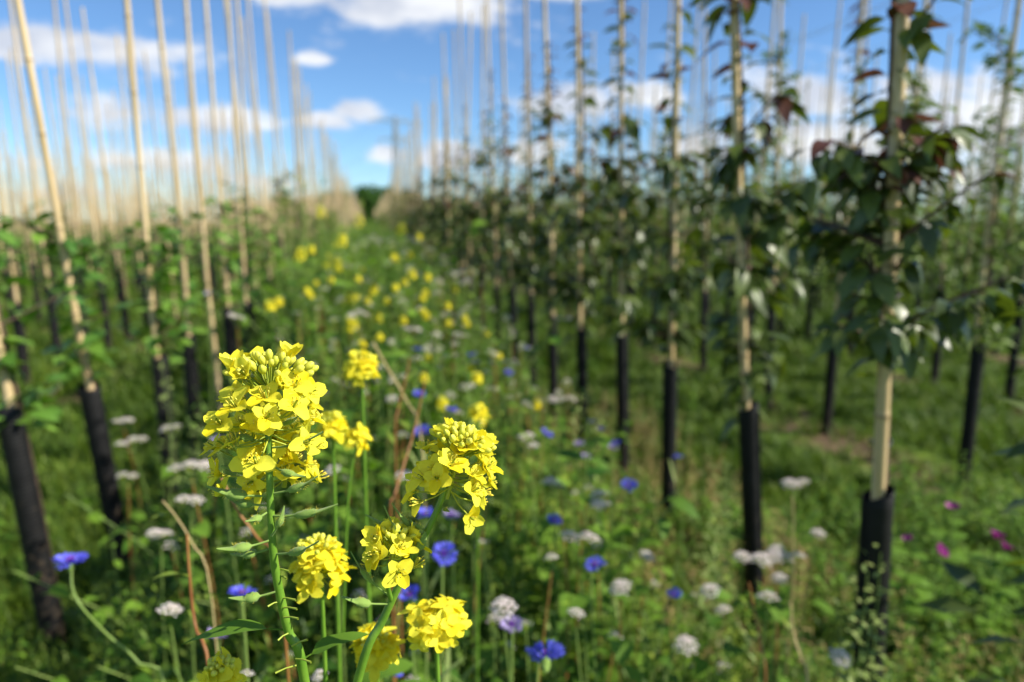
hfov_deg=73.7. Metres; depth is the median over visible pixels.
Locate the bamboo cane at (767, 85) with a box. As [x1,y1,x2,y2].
[751,0,776,267]
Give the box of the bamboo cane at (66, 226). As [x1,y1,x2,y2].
[44,68,70,259]
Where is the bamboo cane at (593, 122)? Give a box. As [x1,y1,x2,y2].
[591,32,594,261]
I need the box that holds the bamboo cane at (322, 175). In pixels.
[319,122,326,237]
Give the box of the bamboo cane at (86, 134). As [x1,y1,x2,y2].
[80,76,94,240]
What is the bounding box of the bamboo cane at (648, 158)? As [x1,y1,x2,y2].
[646,133,649,229]
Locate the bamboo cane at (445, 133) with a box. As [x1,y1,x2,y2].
[442,33,450,256]
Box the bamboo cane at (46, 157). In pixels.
[13,0,94,390]
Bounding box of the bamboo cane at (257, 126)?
[247,0,271,286]
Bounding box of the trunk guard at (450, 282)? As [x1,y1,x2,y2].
[449,266,453,308]
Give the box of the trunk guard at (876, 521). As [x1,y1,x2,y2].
[852,485,894,681]
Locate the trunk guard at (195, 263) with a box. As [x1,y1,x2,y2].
[192,241,197,274]
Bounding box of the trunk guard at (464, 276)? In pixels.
[462,274,467,311]
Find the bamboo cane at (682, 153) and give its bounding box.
[678,101,685,234]
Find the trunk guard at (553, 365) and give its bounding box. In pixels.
[547,313,558,432]
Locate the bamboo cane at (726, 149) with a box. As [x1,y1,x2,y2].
[721,99,729,251]
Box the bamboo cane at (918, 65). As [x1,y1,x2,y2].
[894,0,927,313]
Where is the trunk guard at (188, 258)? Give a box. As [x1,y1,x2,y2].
[186,256,193,306]
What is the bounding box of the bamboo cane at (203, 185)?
[195,104,209,246]
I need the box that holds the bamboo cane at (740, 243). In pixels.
[729,0,749,410]
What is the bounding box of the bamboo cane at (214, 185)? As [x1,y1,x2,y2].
[207,107,224,289]
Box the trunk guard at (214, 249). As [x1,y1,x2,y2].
[213,242,216,265]
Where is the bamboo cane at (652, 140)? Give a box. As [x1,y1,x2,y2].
[645,92,654,247]
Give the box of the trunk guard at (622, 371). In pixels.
[616,331,628,484]
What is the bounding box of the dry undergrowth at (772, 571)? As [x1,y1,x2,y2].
[478,376,1023,681]
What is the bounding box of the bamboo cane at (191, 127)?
[185,60,202,257]
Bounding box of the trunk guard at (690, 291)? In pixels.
[687,259,693,310]
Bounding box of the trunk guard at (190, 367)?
[181,330,205,474]
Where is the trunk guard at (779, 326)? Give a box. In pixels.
[776,280,785,336]
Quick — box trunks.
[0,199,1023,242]
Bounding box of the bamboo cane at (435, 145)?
[433,90,440,259]
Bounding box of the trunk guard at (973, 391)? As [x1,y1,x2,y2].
[955,343,986,497]
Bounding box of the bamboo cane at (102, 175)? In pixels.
[94,118,110,244]
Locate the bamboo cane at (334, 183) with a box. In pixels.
[333,142,336,232]
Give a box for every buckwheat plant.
[107,472,145,658]
[112,418,147,575]
[114,436,160,617]
[146,529,173,681]
[156,602,183,681]
[159,424,193,655]
[163,541,189,664]
[167,460,221,652]
[175,495,204,679]
[204,458,226,576]
[207,450,223,612]
[228,313,253,538]
[230,471,257,608]
[241,528,273,675]
[241,669,253,678]
[250,576,292,681]
[254,506,283,668]
[275,509,291,665]
[284,651,295,681]
[291,535,315,681]
[293,413,313,526]
[306,302,315,357]
[308,302,315,344]
[310,669,328,681]
[312,263,321,359]
[314,306,324,375]
[318,289,331,407]
[321,287,332,387]
[322,392,328,496]
[323,304,333,369]
[324,464,345,681]
[324,575,346,659]
[325,346,335,388]
[326,307,330,370]
[329,316,344,409]
[330,339,347,456]
[330,378,350,537]
[330,461,345,629]
[337,296,350,392]
[341,476,363,591]
[343,264,351,336]
[344,314,353,422]
[345,348,352,456]
[347,310,371,476]
[352,589,365,624]
[355,444,374,562]
[356,283,363,349]
[357,395,367,458]
[357,417,382,564]
[360,279,370,338]
[364,390,374,525]
[366,303,375,412]
[368,343,385,451]
[372,365,384,493]
[373,378,382,505]
[373,395,402,560]
[373,436,392,510]
[375,285,383,344]
[376,381,390,500]
[381,375,395,498]
[383,379,400,513]
[386,340,394,451]
[386,342,397,464]
[389,374,405,513]
[390,338,402,498]
[392,597,397,681]
[396,470,431,634]
[398,432,408,659]
[402,327,420,419]
[402,356,412,462]
[405,420,421,512]
[407,372,420,500]
[410,296,416,386]
[410,356,428,519]
[410,649,418,678]
[413,239,422,288]
[415,271,422,342]
[420,339,434,412]
[422,344,431,420]
[426,350,433,459]
[432,320,442,398]
[432,333,440,410]
[433,278,442,317]
[433,331,446,418]
[434,348,442,389]
[436,315,445,422]
[438,262,448,285]
[438,278,448,378]
[441,286,447,356]
[441,354,448,421]
[445,277,454,403]
[445,391,455,533]
[446,311,451,417]
[446,410,464,592]
[447,271,455,320]
[451,322,456,420]
[451,353,456,419]
[452,332,469,478]
[454,311,466,395]
[458,270,465,352]
[459,384,466,506]
[460,325,466,425]
[462,277,470,347]
[462,303,477,401]
[463,280,471,358]
[466,306,473,396]
[467,497,489,680]
[468,383,474,405]
[469,359,485,427]
[470,539,497,677]
[474,369,490,548]
[476,282,485,402]
[477,299,485,401]
[477,420,499,673]
[481,327,485,402]
[484,349,495,475]
[485,308,499,399]
[486,386,494,428]
[487,353,500,428]
[487,614,499,676]
[488,360,496,516]
[489,353,499,432]
[489,596,517,681]
[492,354,498,568]
[493,387,509,561]
[495,360,507,516]
[503,314,510,420]
[503,365,512,495]
[504,373,518,519]
[504,641,514,681]
[506,334,517,442]
[507,325,512,401]
[507,395,512,597]
[508,329,514,446]
[509,359,518,565]
[509,381,516,531]
[511,348,527,447]
[514,342,524,470]
[516,432,537,577]
[517,394,521,590]
[519,386,538,484]
[519,401,533,545]
[520,442,538,636]
[520,619,532,681]
[524,375,533,450]
[527,346,532,483]
[528,399,544,593]
[535,411,550,510]
[538,553,557,681]
[540,477,560,628]
[548,390,561,560]
[548,396,576,549]
[555,317,571,442]
[555,482,584,681]
[556,379,570,527]
[559,530,602,681]
[561,491,585,660]
[564,484,593,664]
[565,490,589,660]
[567,608,584,681]
[579,490,609,673]
[585,543,608,662]
[589,493,608,585]
[590,499,616,662]
[607,632,622,681]
[608,579,633,681]
[633,550,661,681]
[633,572,656,617]
[634,580,659,653]
[670,593,697,681]
[673,634,698,681]
[691,584,720,681]
[700,641,723,681]
[709,605,731,681]
[717,662,730,680]
[721,550,751,681]
[746,549,785,681]
[751,551,806,681]
[752,590,779,681]
[766,544,789,681]
[767,572,789,681]
[770,478,809,657]
[794,528,834,681]
[829,648,851,681]
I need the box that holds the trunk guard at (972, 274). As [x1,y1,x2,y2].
[969,250,976,288]
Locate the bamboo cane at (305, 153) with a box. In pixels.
[299,68,313,254]
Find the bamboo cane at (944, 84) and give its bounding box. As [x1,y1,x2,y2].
[920,33,951,267]
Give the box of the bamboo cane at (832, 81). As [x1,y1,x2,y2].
[815,0,841,267]
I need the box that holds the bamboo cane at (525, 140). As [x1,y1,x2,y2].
[524,81,528,248]
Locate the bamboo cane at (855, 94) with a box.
[834,0,864,312]
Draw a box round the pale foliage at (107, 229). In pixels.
[11,219,359,250]
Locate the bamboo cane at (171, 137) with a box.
[155,0,190,336]
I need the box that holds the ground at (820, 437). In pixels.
[0,221,1023,680]
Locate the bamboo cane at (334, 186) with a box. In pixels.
[333,158,335,220]
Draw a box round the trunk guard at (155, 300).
[152,277,157,318]
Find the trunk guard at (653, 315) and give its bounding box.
[650,293,656,351]
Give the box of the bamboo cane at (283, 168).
[266,11,293,261]
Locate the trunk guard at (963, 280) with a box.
[952,274,967,344]
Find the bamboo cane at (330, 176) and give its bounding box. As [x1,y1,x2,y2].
[328,132,332,228]
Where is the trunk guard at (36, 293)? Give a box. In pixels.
[30,261,43,325]
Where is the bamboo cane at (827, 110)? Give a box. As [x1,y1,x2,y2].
[819,53,830,264]
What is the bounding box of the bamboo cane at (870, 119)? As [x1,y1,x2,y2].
[866,56,877,153]
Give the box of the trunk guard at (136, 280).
[131,256,138,293]
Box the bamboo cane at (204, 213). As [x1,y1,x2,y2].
[202,192,206,239]
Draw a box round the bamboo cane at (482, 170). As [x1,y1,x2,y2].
[481,4,484,268]
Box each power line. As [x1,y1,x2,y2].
[274,8,740,168]
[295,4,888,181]
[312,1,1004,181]
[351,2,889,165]
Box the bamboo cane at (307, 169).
[301,107,312,234]
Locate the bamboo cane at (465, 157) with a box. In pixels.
[458,0,471,274]
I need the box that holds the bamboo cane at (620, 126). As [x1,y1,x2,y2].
[618,0,624,336]
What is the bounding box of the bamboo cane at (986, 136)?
[964,0,1007,275]
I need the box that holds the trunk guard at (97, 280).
[94,251,99,302]
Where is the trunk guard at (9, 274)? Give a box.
[4,258,13,298]
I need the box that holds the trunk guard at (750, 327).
[737,301,752,392]
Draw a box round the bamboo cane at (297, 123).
[293,62,302,214]
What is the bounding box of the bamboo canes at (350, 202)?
[0,135,1023,267]
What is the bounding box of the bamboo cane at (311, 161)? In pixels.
[305,98,315,212]
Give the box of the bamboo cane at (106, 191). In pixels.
[93,77,113,252]
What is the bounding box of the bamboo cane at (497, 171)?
[496,126,498,216]
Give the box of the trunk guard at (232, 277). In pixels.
[229,248,233,287]
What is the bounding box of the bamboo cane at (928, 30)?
[897,0,932,287]
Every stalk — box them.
[152,501,217,652]
[153,534,208,681]
[182,438,246,681]
[220,477,289,681]
[373,342,428,661]
[386,358,417,680]
[389,377,425,681]
[455,349,474,681]
[739,582,765,681]
[777,496,805,675]
[778,601,813,681]
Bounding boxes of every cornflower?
[52,552,164,681]
[203,291,229,462]
[207,627,268,681]
[227,584,256,681]
[383,673,403,681]
[390,346,422,498]
[399,583,466,681]
[406,389,450,507]
[415,424,467,596]
[417,506,432,680]
[427,406,466,599]
[431,541,457,681]
[443,509,484,681]
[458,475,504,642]
[463,352,476,505]
[499,614,522,681]
[505,368,512,452]
[521,345,529,464]
[525,639,565,681]
[531,428,553,555]
[543,513,573,680]
[561,453,590,570]
[572,440,584,659]
[582,426,613,524]
[584,556,606,681]
[588,419,598,531]
[594,444,618,587]
[596,440,620,642]
[614,478,650,671]
[665,587,681,681]
[669,454,682,606]
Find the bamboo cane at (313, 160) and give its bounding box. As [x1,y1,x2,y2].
[309,91,318,246]
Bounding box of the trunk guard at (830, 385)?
[821,318,838,433]
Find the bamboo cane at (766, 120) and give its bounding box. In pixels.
[757,76,770,223]
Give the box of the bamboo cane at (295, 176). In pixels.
[291,59,299,248]
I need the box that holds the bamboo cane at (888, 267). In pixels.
[871,0,910,499]
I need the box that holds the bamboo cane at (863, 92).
[857,0,869,260]
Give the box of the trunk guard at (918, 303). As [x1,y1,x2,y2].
[912,266,924,331]
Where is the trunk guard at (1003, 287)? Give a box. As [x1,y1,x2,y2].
[990,274,1006,355]
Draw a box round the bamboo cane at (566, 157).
[566,123,566,246]
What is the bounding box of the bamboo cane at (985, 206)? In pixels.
[977,35,1009,261]
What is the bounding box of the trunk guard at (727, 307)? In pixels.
[725,265,730,322]
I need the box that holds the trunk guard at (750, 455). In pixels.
[738,401,764,635]
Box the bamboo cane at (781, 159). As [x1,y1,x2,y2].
[779,120,783,211]
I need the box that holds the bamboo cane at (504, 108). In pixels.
[500,0,512,287]
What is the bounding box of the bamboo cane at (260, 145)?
[259,127,262,172]
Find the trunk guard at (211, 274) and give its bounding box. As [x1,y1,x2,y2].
[207,252,215,304]
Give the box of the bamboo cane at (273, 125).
[263,0,286,278]
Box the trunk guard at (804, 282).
[803,266,807,289]
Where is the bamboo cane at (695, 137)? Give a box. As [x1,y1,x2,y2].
[690,107,697,220]
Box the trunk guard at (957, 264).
[952,255,960,296]
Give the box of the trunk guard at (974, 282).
[970,263,979,318]
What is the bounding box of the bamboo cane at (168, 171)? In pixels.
[162,113,175,244]
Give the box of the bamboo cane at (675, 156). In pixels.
[668,0,680,367]
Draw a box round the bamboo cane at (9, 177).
[0,109,19,250]
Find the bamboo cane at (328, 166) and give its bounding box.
[327,138,332,214]
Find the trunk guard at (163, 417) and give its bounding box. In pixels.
[151,350,181,513]
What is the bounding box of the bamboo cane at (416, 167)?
[416,151,416,187]
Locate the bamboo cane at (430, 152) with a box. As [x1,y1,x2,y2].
[429,102,431,255]
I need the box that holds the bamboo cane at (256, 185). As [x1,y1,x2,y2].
[251,138,263,245]
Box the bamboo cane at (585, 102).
[581,60,586,199]
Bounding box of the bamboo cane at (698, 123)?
[692,58,701,257]
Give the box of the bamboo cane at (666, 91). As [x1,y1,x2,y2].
[655,0,671,276]
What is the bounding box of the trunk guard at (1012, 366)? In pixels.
[1004,298,1023,409]
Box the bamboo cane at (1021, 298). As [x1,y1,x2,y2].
[1019,274,1023,301]
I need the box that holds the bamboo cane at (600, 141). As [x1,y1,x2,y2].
[597,104,601,217]
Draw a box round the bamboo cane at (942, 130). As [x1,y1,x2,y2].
[930,100,946,226]
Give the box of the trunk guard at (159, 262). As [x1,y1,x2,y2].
[157,254,162,283]
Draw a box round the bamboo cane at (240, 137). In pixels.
[224,0,257,286]
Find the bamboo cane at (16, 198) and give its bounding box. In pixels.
[3,129,30,277]
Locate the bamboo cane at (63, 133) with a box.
[56,75,72,204]
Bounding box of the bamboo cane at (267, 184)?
[264,144,272,234]
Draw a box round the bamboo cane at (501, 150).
[501,110,502,238]
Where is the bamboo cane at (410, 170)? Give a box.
[410,147,410,222]
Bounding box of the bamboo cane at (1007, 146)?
[995,112,1012,243]
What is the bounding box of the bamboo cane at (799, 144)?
[797,118,800,180]
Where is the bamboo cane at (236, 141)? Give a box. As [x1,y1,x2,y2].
[226,0,247,302]
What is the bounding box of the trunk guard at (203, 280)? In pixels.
[201,258,207,307]
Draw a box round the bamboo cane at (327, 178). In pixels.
[325,132,331,242]
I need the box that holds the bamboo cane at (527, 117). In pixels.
[524,0,532,293]
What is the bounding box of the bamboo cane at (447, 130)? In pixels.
[446,75,449,217]
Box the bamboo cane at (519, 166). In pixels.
[516,119,520,248]
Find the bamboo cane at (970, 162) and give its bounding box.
[958,75,982,254]
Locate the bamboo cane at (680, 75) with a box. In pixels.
[679,57,681,106]
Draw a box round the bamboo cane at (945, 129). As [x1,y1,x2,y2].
[936,84,948,215]
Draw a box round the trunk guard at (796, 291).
[794,263,799,309]
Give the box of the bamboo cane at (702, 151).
[700,120,703,219]
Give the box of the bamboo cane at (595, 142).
[591,111,596,250]
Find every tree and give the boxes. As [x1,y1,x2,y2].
[0,212,135,566]
[0,215,92,628]
[0,224,25,271]
[0,228,32,381]
[12,232,30,263]
[15,234,80,313]
[18,199,53,276]
[25,230,49,262]
[53,231,76,265]
[55,235,105,303]
[57,203,72,254]
[62,221,92,260]
[80,228,110,262]
[85,245,128,299]
[100,232,139,291]
[104,226,124,263]
[111,205,126,243]
[112,220,207,362]
[121,228,141,260]
[127,231,162,272]
[127,239,151,281]
[131,206,150,252]
[147,206,235,336]
[148,202,161,254]
[163,235,199,275]
[169,228,186,254]
[170,234,198,266]
[189,197,266,310]
[193,243,213,263]
[197,219,219,263]
[210,228,219,246]
[217,195,267,222]
[221,182,281,320]
[229,224,279,302]
[230,216,278,303]
[255,210,294,308]
[257,195,293,223]
[259,253,286,292]
[269,171,301,292]
[271,184,302,270]
[288,198,311,275]
[288,203,318,254]
[289,193,328,218]
[300,214,318,277]
[308,212,326,255]
[309,223,322,258]
[314,214,328,257]
[316,188,357,216]
[319,211,334,257]
[320,211,334,242]
[328,210,341,238]
[332,182,390,226]
[358,184,400,220]
[400,170,409,239]
[403,176,409,235]
[405,186,413,242]
[406,188,412,241]
[407,169,417,228]
[407,176,417,244]
[408,183,417,245]
[411,170,425,245]
[411,173,426,247]
[415,165,424,250]
[417,162,428,252]
[420,170,435,255]
[422,163,440,253]
[424,153,444,255]
[426,155,441,256]
[429,151,454,256]
[433,150,456,260]
[434,144,457,256]
[435,125,459,282]
[440,145,467,270]
[445,137,480,272]
[450,106,488,310]
[460,111,496,282]
[472,69,515,286]
[484,171,498,240]
[490,183,500,248]
[491,97,540,303]
[498,175,515,250]
[500,181,512,239]
[503,51,555,312]
[510,175,526,254]
[512,178,526,254]
[516,149,536,256]
[524,41,585,330]
[533,164,547,251]
[541,0,617,344]
[547,190,563,268]
[556,194,565,230]
[559,172,586,273]
[563,179,572,246]
[570,0,663,336]
[571,173,590,268]
[583,148,606,273]
[589,162,598,248]
[593,113,617,266]
[607,4,722,372]
[624,142,656,282]
[639,169,654,262]
[643,169,666,265]
[644,128,682,279]
[661,152,695,290]
[677,92,728,290]
[677,170,686,234]
[682,168,703,271]
[687,0,826,442]
[699,138,720,267]
[712,186,732,259]
[714,161,746,264]
[723,214,735,257]
[725,135,783,307]
[748,157,759,225]
[749,146,772,250]
[750,28,809,314]
[762,156,784,250]
[774,0,1023,495]
[777,129,806,281]
[789,168,817,265]
[797,183,829,287]
[803,188,828,271]
[813,0,877,306]
[854,151,876,252]
[874,72,957,324]
[896,93,942,296]
[912,136,942,277]
[923,132,974,303]
[925,177,953,266]
[925,195,944,262]
[927,185,943,226]
[943,179,960,247]
[948,158,982,263]
[950,124,993,287]
[952,203,969,248]
[956,19,1023,365]
[962,169,1006,276]
[965,186,992,255]
[986,130,1023,289]
[987,141,1023,269]
[987,143,1011,262]
[992,103,1023,318]
[998,170,1023,256]
[1008,183,1023,254]
[1010,179,1023,247]
[1013,164,1023,266]
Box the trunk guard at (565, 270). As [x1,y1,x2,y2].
[564,255,566,274]
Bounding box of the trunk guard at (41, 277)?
[37,250,45,294]
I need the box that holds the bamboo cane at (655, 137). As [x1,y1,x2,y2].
[655,83,656,224]
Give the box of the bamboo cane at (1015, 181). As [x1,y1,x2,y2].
[1003,96,1023,276]
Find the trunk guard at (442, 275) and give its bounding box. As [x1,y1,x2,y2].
[440,262,443,288]
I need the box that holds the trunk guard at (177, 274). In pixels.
[174,247,179,279]
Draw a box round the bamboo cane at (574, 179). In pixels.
[570,129,575,260]
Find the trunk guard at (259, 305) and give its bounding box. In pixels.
[257,294,264,346]
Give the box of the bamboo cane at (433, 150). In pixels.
[433,76,433,253]
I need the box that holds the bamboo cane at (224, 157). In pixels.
[219,99,235,284]
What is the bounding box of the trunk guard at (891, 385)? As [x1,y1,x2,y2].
[872,356,894,459]
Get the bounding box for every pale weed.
[157,358,187,534]
[167,386,195,547]
[185,404,212,577]
[473,304,484,402]
[487,319,497,417]
[500,306,515,389]
[563,394,590,531]
[588,411,614,523]
[683,512,728,644]
[699,459,732,613]
[709,482,742,629]
[833,564,888,681]
[833,607,891,681]
[835,529,882,680]
[848,549,902,681]
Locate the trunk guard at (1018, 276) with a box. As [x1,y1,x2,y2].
[1014,264,1022,302]
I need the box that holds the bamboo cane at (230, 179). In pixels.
[221,110,239,252]
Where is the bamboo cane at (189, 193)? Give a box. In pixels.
[181,132,195,240]
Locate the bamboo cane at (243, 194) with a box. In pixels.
[241,161,247,249]
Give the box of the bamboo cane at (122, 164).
[112,88,133,255]
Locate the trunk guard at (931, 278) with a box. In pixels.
[929,257,934,289]
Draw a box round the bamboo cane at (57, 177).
[50,106,61,215]
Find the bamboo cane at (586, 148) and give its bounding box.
[584,121,587,190]
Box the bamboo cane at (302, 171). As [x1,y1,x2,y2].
[296,86,308,237]
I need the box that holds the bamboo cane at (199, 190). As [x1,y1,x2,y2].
[184,0,224,435]
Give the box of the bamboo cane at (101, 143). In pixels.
[81,7,119,270]
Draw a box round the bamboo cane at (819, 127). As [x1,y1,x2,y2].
[808,86,823,234]
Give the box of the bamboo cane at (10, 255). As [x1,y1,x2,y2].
[0,164,17,302]
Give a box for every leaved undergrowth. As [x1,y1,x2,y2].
[0,168,1023,681]
[2,224,1023,681]
[27,218,1020,681]
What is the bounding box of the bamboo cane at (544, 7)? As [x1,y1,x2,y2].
[542,0,554,316]
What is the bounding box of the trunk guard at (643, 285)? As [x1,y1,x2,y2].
[640,260,646,297]
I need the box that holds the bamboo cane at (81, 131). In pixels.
[64,0,102,284]
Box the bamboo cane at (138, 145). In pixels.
[123,0,159,358]
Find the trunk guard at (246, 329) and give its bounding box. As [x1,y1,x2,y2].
[242,303,254,382]
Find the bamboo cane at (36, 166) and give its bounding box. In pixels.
[30,118,43,221]
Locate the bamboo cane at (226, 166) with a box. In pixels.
[223,104,230,247]
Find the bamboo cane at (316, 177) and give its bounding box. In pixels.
[312,130,323,243]
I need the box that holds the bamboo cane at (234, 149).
[231,117,237,196]
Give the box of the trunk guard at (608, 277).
[606,267,610,331]
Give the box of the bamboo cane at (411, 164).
[410,129,413,206]
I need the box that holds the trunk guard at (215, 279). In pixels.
[212,255,218,300]
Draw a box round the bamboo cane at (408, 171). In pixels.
[406,132,412,235]
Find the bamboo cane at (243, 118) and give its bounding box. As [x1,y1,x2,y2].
[235,0,254,291]
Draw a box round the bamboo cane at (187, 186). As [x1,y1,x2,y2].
[182,137,192,239]
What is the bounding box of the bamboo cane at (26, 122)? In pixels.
[8,0,49,286]
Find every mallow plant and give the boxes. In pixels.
[886,534,929,647]
[898,542,963,664]
[917,501,969,635]
[967,530,1009,655]
[975,540,1023,663]
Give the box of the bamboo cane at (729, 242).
[728,221,730,263]
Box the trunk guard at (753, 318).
[750,278,757,330]
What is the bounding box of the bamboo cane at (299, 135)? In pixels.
[295,58,305,239]
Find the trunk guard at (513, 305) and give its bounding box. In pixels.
[508,285,518,369]
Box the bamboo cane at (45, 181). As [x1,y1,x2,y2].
[37,137,54,239]
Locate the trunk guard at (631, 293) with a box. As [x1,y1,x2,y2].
[628,280,634,341]
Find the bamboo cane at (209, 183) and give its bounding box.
[204,136,214,237]
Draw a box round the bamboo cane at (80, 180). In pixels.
[71,109,90,270]
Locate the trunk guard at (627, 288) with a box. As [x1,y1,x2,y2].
[626,263,629,293]
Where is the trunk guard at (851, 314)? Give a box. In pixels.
[846,295,855,359]
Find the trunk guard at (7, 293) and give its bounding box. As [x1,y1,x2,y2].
[1,269,13,332]
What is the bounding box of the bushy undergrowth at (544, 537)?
[0,203,1023,681]
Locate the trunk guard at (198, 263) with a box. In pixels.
[195,246,200,269]
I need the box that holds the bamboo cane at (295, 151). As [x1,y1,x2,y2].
[288,30,301,245]
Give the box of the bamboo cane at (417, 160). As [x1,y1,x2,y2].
[414,101,423,253]
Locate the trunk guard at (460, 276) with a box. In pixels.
[458,266,462,304]
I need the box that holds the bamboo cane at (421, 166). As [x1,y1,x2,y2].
[417,102,425,254]
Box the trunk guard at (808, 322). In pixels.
[804,270,816,348]
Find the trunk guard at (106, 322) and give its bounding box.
[97,283,112,354]
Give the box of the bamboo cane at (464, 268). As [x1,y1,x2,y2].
[463,12,471,274]
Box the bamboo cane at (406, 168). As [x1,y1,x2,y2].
[405,134,409,225]
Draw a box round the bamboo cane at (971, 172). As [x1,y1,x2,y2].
[962,138,976,229]
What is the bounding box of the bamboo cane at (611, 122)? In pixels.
[608,38,613,268]
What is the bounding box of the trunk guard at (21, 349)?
[11,299,31,388]
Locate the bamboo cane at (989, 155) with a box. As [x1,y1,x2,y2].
[979,108,996,233]
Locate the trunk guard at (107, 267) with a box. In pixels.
[102,245,109,277]
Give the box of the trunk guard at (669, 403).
[661,360,677,530]
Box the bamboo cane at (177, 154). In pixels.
[169,68,188,255]
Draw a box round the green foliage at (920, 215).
[394,192,1023,310]
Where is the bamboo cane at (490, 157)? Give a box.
[489,122,491,223]
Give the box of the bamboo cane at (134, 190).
[122,109,142,248]
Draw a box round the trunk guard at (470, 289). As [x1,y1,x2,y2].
[468,274,474,337]
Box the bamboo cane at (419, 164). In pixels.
[418,121,419,224]
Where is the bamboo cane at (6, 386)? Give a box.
[0,324,15,406]
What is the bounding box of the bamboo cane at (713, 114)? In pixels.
[708,49,715,260]
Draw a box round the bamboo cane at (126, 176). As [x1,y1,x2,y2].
[122,126,132,268]
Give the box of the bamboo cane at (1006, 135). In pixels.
[994,63,1015,241]
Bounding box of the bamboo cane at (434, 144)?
[432,102,435,255]
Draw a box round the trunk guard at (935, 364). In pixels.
[930,285,946,385]
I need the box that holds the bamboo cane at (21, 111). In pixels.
[10,48,50,283]
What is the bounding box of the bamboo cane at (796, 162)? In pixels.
[792,116,798,242]
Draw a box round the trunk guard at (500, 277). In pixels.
[499,249,501,282]
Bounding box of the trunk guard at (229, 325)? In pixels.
[222,307,236,412]
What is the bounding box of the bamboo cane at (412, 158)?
[410,123,414,197]
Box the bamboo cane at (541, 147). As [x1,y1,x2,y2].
[539,87,542,221]
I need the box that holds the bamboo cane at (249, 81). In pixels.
[241,17,275,286]
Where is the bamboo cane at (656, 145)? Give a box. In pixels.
[654,123,656,223]
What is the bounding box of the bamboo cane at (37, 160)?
[29,98,49,242]
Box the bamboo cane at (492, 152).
[485,0,497,287]
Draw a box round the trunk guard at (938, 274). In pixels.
[933,265,939,311]
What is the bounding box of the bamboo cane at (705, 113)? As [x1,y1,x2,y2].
[703,0,707,291]
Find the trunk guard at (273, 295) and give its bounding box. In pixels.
[268,288,275,339]
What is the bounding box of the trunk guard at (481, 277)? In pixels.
[478,268,484,335]
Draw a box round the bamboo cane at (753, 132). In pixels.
[752,89,754,196]
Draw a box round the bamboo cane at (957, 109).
[939,0,968,288]
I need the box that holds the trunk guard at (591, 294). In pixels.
[589,264,593,323]
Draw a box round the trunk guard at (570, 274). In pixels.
[567,261,572,313]
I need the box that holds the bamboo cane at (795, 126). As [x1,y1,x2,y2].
[783,14,804,280]
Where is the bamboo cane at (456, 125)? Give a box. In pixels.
[453,29,460,268]
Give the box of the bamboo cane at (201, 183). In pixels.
[189,92,210,241]
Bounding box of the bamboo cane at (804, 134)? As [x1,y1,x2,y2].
[797,76,808,261]
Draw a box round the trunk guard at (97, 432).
[78,381,133,578]
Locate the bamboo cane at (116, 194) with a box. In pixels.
[107,102,126,296]
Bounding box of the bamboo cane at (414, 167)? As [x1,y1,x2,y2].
[412,125,417,239]
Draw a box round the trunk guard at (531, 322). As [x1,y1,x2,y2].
[527,293,535,393]
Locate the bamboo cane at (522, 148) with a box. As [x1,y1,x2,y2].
[520,99,525,255]
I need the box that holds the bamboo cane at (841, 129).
[832,84,845,221]
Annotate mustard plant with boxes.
[181,341,367,681]
[196,646,246,681]
[264,300,275,351]
[274,297,282,341]
[288,532,356,681]
[294,247,308,361]
[303,287,335,360]
[306,291,320,358]
[307,245,317,379]
[313,280,320,325]
[314,205,329,366]
[314,410,415,681]
[328,277,335,381]
[332,258,343,345]
[336,317,358,457]
[337,233,354,410]
[338,443,352,592]
[340,417,502,681]
[342,349,432,681]
[343,292,355,414]
[349,622,405,681]
[352,293,358,391]
[354,213,365,333]
[355,275,363,350]
[358,340,370,473]
[359,266,367,345]
[360,298,373,411]
[369,298,389,408]
[370,288,383,397]
[371,283,384,381]
[373,312,381,404]
[376,333,399,460]
[390,253,396,319]
[392,279,408,351]
[392,283,398,326]
[394,373,428,484]
[396,223,405,314]
[397,594,471,681]
[399,316,407,401]
[405,269,415,363]
[406,251,415,365]
[406,354,431,438]
[414,273,430,354]
[416,234,423,336]
[419,308,425,366]
[420,295,425,347]
[421,289,429,323]
[422,311,436,404]
[436,396,448,592]
[439,319,452,398]
[445,302,455,393]
[451,284,458,392]
[461,315,467,401]
[463,320,473,422]
[464,403,490,681]
[466,363,494,503]
[470,372,506,529]
[474,330,488,390]
[475,418,486,595]
[495,351,501,523]
[532,400,557,476]
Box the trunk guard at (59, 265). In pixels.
[56,247,60,273]
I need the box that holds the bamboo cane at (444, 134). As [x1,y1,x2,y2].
[443,72,447,262]
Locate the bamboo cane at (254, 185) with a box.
[249,123,261,265]
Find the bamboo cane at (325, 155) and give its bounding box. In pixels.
[322,117,329,215]
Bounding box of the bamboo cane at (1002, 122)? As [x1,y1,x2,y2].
[972,0,1021,346]
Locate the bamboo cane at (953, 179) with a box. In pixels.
[946,115,958,251]
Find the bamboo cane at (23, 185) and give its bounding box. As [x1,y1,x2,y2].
[6,56,33,262]
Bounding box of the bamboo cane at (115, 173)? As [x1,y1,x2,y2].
[112,127,119,224]
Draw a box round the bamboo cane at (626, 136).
[624,83,629,175]
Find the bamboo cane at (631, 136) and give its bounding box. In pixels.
[629,81,633,240]
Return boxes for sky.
[0,0,1023,220]
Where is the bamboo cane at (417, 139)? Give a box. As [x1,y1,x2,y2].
[416,109,419,179]
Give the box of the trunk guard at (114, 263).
[111,253,119,300]
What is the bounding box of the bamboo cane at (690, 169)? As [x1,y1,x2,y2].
[687,136,691,240]
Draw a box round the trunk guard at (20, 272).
[16,250,25,297]
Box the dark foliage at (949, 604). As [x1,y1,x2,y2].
[373,188,1023,681]

